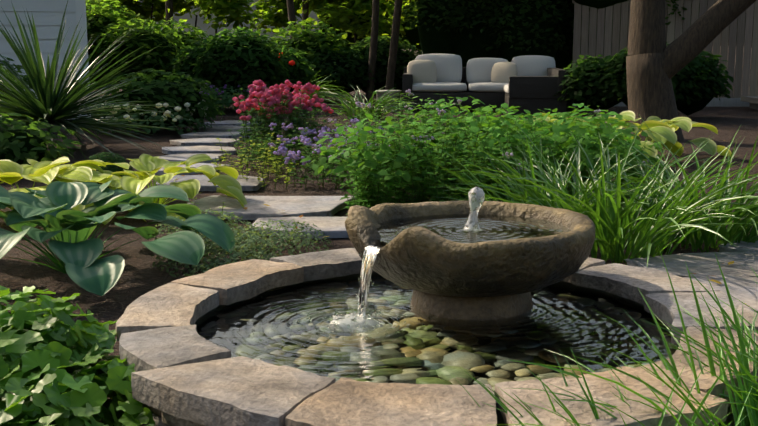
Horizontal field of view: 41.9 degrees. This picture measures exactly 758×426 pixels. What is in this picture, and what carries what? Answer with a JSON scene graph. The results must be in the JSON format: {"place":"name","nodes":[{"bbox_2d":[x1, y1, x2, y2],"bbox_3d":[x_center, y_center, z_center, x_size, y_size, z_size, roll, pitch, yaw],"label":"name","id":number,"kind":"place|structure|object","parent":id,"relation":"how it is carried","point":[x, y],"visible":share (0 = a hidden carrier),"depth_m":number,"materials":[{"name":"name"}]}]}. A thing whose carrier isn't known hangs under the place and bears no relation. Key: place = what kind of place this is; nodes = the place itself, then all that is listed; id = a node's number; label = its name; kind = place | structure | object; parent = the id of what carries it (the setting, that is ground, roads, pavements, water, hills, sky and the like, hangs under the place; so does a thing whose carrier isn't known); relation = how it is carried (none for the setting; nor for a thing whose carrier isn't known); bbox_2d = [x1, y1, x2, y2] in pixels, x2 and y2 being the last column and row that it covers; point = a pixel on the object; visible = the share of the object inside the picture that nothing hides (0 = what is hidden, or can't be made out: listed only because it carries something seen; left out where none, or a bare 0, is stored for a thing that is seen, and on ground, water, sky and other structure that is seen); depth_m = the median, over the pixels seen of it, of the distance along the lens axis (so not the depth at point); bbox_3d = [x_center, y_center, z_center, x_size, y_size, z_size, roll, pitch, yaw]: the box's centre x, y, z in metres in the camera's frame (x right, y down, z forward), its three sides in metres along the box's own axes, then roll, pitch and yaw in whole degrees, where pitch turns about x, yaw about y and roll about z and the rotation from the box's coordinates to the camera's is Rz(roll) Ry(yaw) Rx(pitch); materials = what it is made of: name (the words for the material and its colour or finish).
{"place":"outdoors","nodes":[
{"label":"outdoors","id":0,"kind":"place"},
{"bbox_2d":[0,0,78,119],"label":"house siding","id":1,"kind":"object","parent":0,"point":[47,16],"depth_m":14.60,"materials":[{"name":"grey wood"}]},
{"bbox_2d":[75,0,90,116],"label":"house trim","id":2,"kind":"structure","parent":1,"relation":"attached to","point":[80,8],"depth_m":14.77,"materials":[{"name":"white wood"}]},
{"bbox_2d":[89,0,319,44],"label":"foliage","id":3,"kind":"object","parent":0,"point":[211,30],"depth_m":33.45,"materials":[{"name":"green plant"}]},
{"bbox_2d":[86,0,421,52],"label":"sunlit leaf flecks","id":4,"kind":"object","parent":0,"point":[224,20],"visible":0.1,"depth_m":20.70,"materials":[{"name":"green plant"}]},
{"bbox_2d":[0,46,757,424],"bbox_3d":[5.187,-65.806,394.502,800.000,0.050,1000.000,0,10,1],"label":"ground","id":5,"kind":"structure","parent":0,"point":[138,278],"depth_m":7.63,"materials":[{"name":"brown soil"}]},
{"bbox_2d":[0,156,146,221],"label":"lime hosta","id":6,"kind":"object","parent":5,"relation":"on","point":[45,172],"visible":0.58,"depth_m":6.26,"materials":[{"name":"green plant"}]},
{"bbox_2d":[0,286,155,425],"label":"ivy","id":7,"kind":"object","parent":5,"relation":"on","point":[55,370],"visible":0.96,"depth_m":2.69,"materials":[{"name":"green plant"}]},
{"bbox_2d":[0,1,182,157],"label":"yucca plant","id":8,"kind":"object","parent":5,"relation":"on","point":[62,97],"visible":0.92,"depth_m":10.21,"materials":[{"name":"green plant"}]},
{"bbox_2d":[87,152,133,189],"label":"boxwood bush","id":9,"kind":"object","parent":5,"relation":"on","point":[113,159],"visible":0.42,"depth_m":7.08,"materials":[{"name":"green plant"}]},
{"bbox_2d":[0,56,227,164],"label":"shrubs","id":10,"kind":"object","parent":5,"relation":"on","point":[20,143],"visible":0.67,"depth_m":12.24,"materials":[{"name":"green plant"}]},
{"bbox_2d":[0,180,234,295],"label":"blue hosta","id":11,"kind":"object","parent":5,"relation":"on","point":[67,231],"visible":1,"depth_m":4.67,"materials":[{"name":"green plant"}]},
{"bbox_2d":[89,101,214,134],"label":"white border plants","id":12,"kind":"object","parent":5,"relation":"on","point":[188,123],"visible":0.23,"depth_m":12.10,"materials":[{"name":"green plant"}]},
{"bbox_2d":[92,52,294,121],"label":"white flowers","id":13,"kind":"object","parent":12,"relation":"on","point":[187,105],"visible":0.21,"depth_m":12.04,"materials":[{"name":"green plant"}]},
{"bbox_2d":[71,154,246,225],"bbox_3d":[-1.522,-0.145,6.753,1.273,0.477,1.304,0,10,1],"label":"lime hosta","id":14,"kind":"object","parent":5,"relation":"on","point":[147,166],"visible":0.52,"depth_m":6.67,"materials":[{"name":"green plant"}]},
{"bbox_2d":[85,0,355,87],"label":"shrubs","id":15,"kind":"object","parent":5,"relation":"on","point":[172,40],"visible":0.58,"depth_m":18.61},
{"bbox_2d":[90,4,356,94],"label":"tree trunks","id":16,"kind":"object","parent":5,"relation":"on","point":[216,29],"visible":0.12,"depth_m":23.32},
{"bbox_2d":[147,198,331,277],"bbox_3d":[-0.783,0.113,5.426,1.052,0.212,2.099,0,10,1],"label":"groundcover plant","id":17,"kind":"object","parent":5,"relation":"on","point":[250,238],"visible":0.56,"depth_m":5.23,"materials":[{"name":"green plant"}]},
{"bbox_2d":[171,26,316,98],"bbox_3d":[-2.409,-2.557,17.197,2.632,1.335,2.125,0,10,1],"label":"shrub","id":18,"kind":"object","parent":5,"relation":"on","point":[241,59],"visible":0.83,"depth_m":16.57,"materials":[{"name":"green plant"}]},
{"bbox_2d":[86,0,417,42],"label":"tree crowns","id":19,"kind":"object","parent":5,"relation":"on","point":[343,9],"visible":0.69,"depth_m":22.04,"materials":[{"name":"green plant"}]},
{"bbox_2d":[165,0,402,102],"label":"tree trunks","id":20,"kind":"object","parent":5,"relation":"on","point":[391,67],"visible":0.27,"depth_m":19.23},
{"bbox_2d":[200,85,397,189],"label":"border plants","id":21,"kind":"object","parent":5,"relation":"on","point":[263,148],"visible":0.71,"depth_m":9.47,"materials":[{"name":"green plant"}]},
{"bbox_2d":[199,80,389,164],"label":"border flowers","id":22,"kind":"object","parent":21,"relation":"on","point":[259,90],"visible":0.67,"depth_m":9.61,"materials":[{"name":"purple plant"}]},
{"bbox_2d":[281,67,342,105],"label":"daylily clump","id":23,"kind":"object","parent":5,"relation":"on","point":[318,92],"visible":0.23,"depth_m":18.24,"materials":[{"name":"green plant"}]},
{"bbox_2d":[266,35,421,97],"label":"shrubs","id":24,"kind":"object","parent":5,"relation":"on","point":[345,70],"visible":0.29,"depth_m":19.39,"materials":[{"name":"green plant"}]},
{"bbox_2d":[309,84,421,119],"bbox_3d":[-0.217,-1.702,15.104,1.719,0.553,1.751,0,10,1],"label":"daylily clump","id":25,"kind":"object","parent":5,"relation":"on","point":[384,102],"visible":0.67,"depth_m":14.99,"materials":[{"name":"green plant"}]},
{"bbox_2d":[375,90,400,111],"bbox_3d":[0.155,-1.892,16.732,0.440,0.360,0.440,0,10,1],"label":"round side table","id":26,"kind":"object","parent":5,"relation":"on","point":[380,93],"visible":0.48,"depth_m":16.57,"materials":[{"name":"grey stone"}]},
{"bbox_2d":[197,272,643,425],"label":"joint","id":27,"kind":"object","parent":5,"relation":"in","point":[499,414],"depth_m":3.71,"materials":[{"name":"grey concrete"}]},
{"bbox_2d":[130,392,736,425],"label":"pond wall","id":28,"kind":"structure","parent":5,"relation":"on","point":[161,418],"depth_m":2.59,"materials":[{"name":"grey stone"}]},
{"bbox_2d":[195,274,678,420],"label":"pond water","id":29,"kind":"structure","parent":28,"relation":"in","point":[418,348],"depth_m":3.18,"materials":[{"name":"clear liquid"}]},
{"bbox_2d":[297,252,405,339],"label":"fountain droplets","id":30,"kind":"object","parent":29,"relation":"on","point":[355,317],"visible":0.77,"depth_m":3.31,"materials":[{"name":"liquid"}]},
{"bbox_2d":[329,312,382,331],"bbox_3d":[-0.084,0.362,3.319,0.197,0.052,0.172,0,10,1],"label":"water splash","id":31,"kind":"object","parent":29,"relation":"on","point":[346,319],"visible":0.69,"depth_m":3.28,"materials":[{"name":"white liquid"}]},
{"bbox_2d":[411,290,532,320],"bbox_3d":[0.338,0.383,3.595,0.457,0.270,0.462,0,10,1],"label":"fountain pedestal","id":32,"kind":"object","parent":29,"relation":"in","point":[478,308],"visible":0.21,"depth_m":3.40,"materials":[{"name":"stone"}]},
{"bbox_2d":[344,201,594,296],"bbox_3d":[0.327,0.123,3.555,0.894,0.278,0.866,0,10,1],"label":"fountain bowl","id":33,"kind":"object","parent":32,"relation":"on","point":[422,259],"visible":0.85,"depth_m":3.23,"materials":[{"name":"stone"}]},
{"bbox_2d":[357,245,379,324],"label":"water stream","id":34,"kind":"structure","parent":33,"relation":"attached to","point":[371,253],"depth_m":3.31,"materials":[{"name":"liquid"}]},
{"bbox_2d":[377,214,569,242],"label":"bowl water","id":35,"kind":"structure","parent":33,"relation":"in","point":[492,227],"depth_m":3.60,"materials":[{"name":"clear liquid"}]},
{"bbox_2d":[463,187,484,230],"bbox_3d":[0.335,-0.015,3.526,0.082,0.160,0.092,0,10,1],"label":"fountain jet","id":36,"kind":"object","parent":35,"relation":"on","point":[477,197],"visible":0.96,"depth_m":3.52,"materials":[{"name":"white liquid"}]},
{"bbox_2d":[116,248,757,425],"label":"pond coping","id":37,"kind":"object","parent":5,"relation":"on","point":[184,369],"visible":0.77,"depth_m":2.55,"materials":[{"name":"beige stone"}]},
{"bbox_2d":[402,67,567,114],"bbox_3d":[1.701,-2.007,16.284,2.634,0.743,2.159,0,10,1],"label":"sofa frame","id":38,"kind":"object","parent":5,"relation":"on","point":[532,94],"visible":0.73,"depth_m":15.32,"materials":[{"name":"black wicker"}]},
{"bbox_2d":[412,53,555,93],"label":"sofa cushions","id":39,"kind":"object","parent":38,"relation":"on","point":[449,72],"visible":0.58,"depth_m":16.91,"materials":[{"name":"grey fabric"}]},
{"bbox_2d":[407,60,517,82],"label":"throw pillows","id":40,"kind":"object","parent":39,"relation":"on","point":[423,71],"visible":0.79,"depth_m":16.66,"materials":[{"name":"beige fabric"}]},
{"bbox_2d":[300,91,674,213],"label":"herb plants","id":41,"kind":"object","parent":5,"relation":"on","point":[390,171],"visible":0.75,"depth_m":6.35,"materials":[{"name":"green plant"}]},
{"bbox_2d":[328,89,663,179],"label":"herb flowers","id":42,"kind":"object","parent":41,"relation":"on","point":[409,94],"visible":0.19,"depth_m":6.89,"materials":[{"name":"purple plant"}]},
{"bbox_2d":[320,0,754,50],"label":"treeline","id":43,"kind":"object","parent":5,"relation":"on","point":[412,36],"visible":0.04,"depth_m":43.23,"materials":[{"name":"green plant"}]},
{"bbox_2d":[428,128,658,216],"bbox_3d":[0.952,-0.166,5.659,1.353,0.661,1.342,2,10,11],"label":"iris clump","id":44,"kind":"object","parent":5,"relation":"on","point":[523,181],"visible":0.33,"depth_m":5.56,"materials":[{"name":"green plant"}]},
{"bbox_2d":[401,0,693,74],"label":"hedge","id":45,"kind":"object","parent":5,"relation":"on","point":[467,30],"visible":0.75,"depth_m":18.09,"materials":[{"name":"green plant"}]},
{"bbox_2d":[555,98,572,115],"bbox_3d":[2.822,-1.731,15.873,0.600,0.330,0.600,0,10,1],"label":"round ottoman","id":46,"kind":"object","parent":5,"relation":"on","point":[569,103],"depth_m":15.66,"materials":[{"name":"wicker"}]},
{"bbox_2d":[447,347,751,425],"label":"grass","id":47,"kind":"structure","parent":5,"relation":"on","point":[567,411],"depth_m":2.29,"materials":[{"name":"green plant"}]},
{"bbox_2d":[442,117,757,265],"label":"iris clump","id":48,"kind":"object","parent":5,"relation":"on","point":[611,229],"visible":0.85,"depth_m":5.12,"materials":[{"name":"green plant"}]},
{"bbox_2d":[532,111,683,169],"bbox_3d":[2.034,-0.665,9.378,1.606,0.627,1.763,3,10,19],"label":"lime hosta","id":49,"kind":"object","parent":5,"relation":"on","point":[665,131],"visible":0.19,"depth_m":9.07,"materials":[{"name":"green plant"}]},
{"bbox_2d":[496,246,757,425],"bbox_3d":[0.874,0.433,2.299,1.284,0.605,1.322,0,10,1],"label":"grass","id":50,"kind":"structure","parent":5,"relation":"on","point":[751,417],"depth_m":2.51,"materials":[{"name":"green plant"}]},
{"bbox_2d":[553,42,733,115],"bbox_3d":[4.044,-2.042,15.015,2.788,1.152,1.686,0,10,1],"label":"shrub by fence","id":51,"kind":"object","parent":5,"relation":"on","point":[698,82],"visible":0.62,"depth_m":14.82,"materials":[{"name":"green plant"}]},
{"bbox_2d":[572,0,757,106],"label":"wood fence","id":52,"kind":"object","parent":5,"relation":"on","point":[746,79],"visible":0.4,"depth_m":17.83,"materials":[{"name":"grey wood"}]},
{"bbox_2d":[572,116,757,252],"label":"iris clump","id":53,"kind":"object","parent":5,"relation":"on","point":[732,233],"visible":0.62,"depth_m":5.41,"materials":[{"name":"green plant"}]},
{"bbox_2d":[618,116,731,155],"bbox_3d":[2.625,-0.723,9.878,1.468,0.475,1.650,9,13,42],"label":"lime hosta","id":54,"kind":"object","parent":5,"relation":"on","point":[683,123],"visible":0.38,"depth_m":9.62,"materials":[{"name":"green plant"}]},
{"bbox_2d":[626,0,756,142],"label":"tree","id":55,"kind":"object","parent":5,"relation":"on","point":[655,64],"visible":0.77,"depth_m":11.39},
{"bbox_2d":[154,120,757,312],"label":"flagstone path","id":56,"kind":"structure","parent":0,"point":[739,274],"depth_m":6.38,"materials":[{"name":"grey stone"}]},
{"bbox_2d":[173,140,749,305],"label":"fallen leaves","id":57,"kind":"object","parent":56,"relation":"on","point":[716,281],"visible":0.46,"depth_m":5.50,"materials":[{"name":"brown plant"}]},
{"bbox_2d":[741,96,757,109],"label":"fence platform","id":58,"kind":"structure","parent":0,"point":[752,101],"depth_m":17.39,"materials":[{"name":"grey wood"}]}
]}

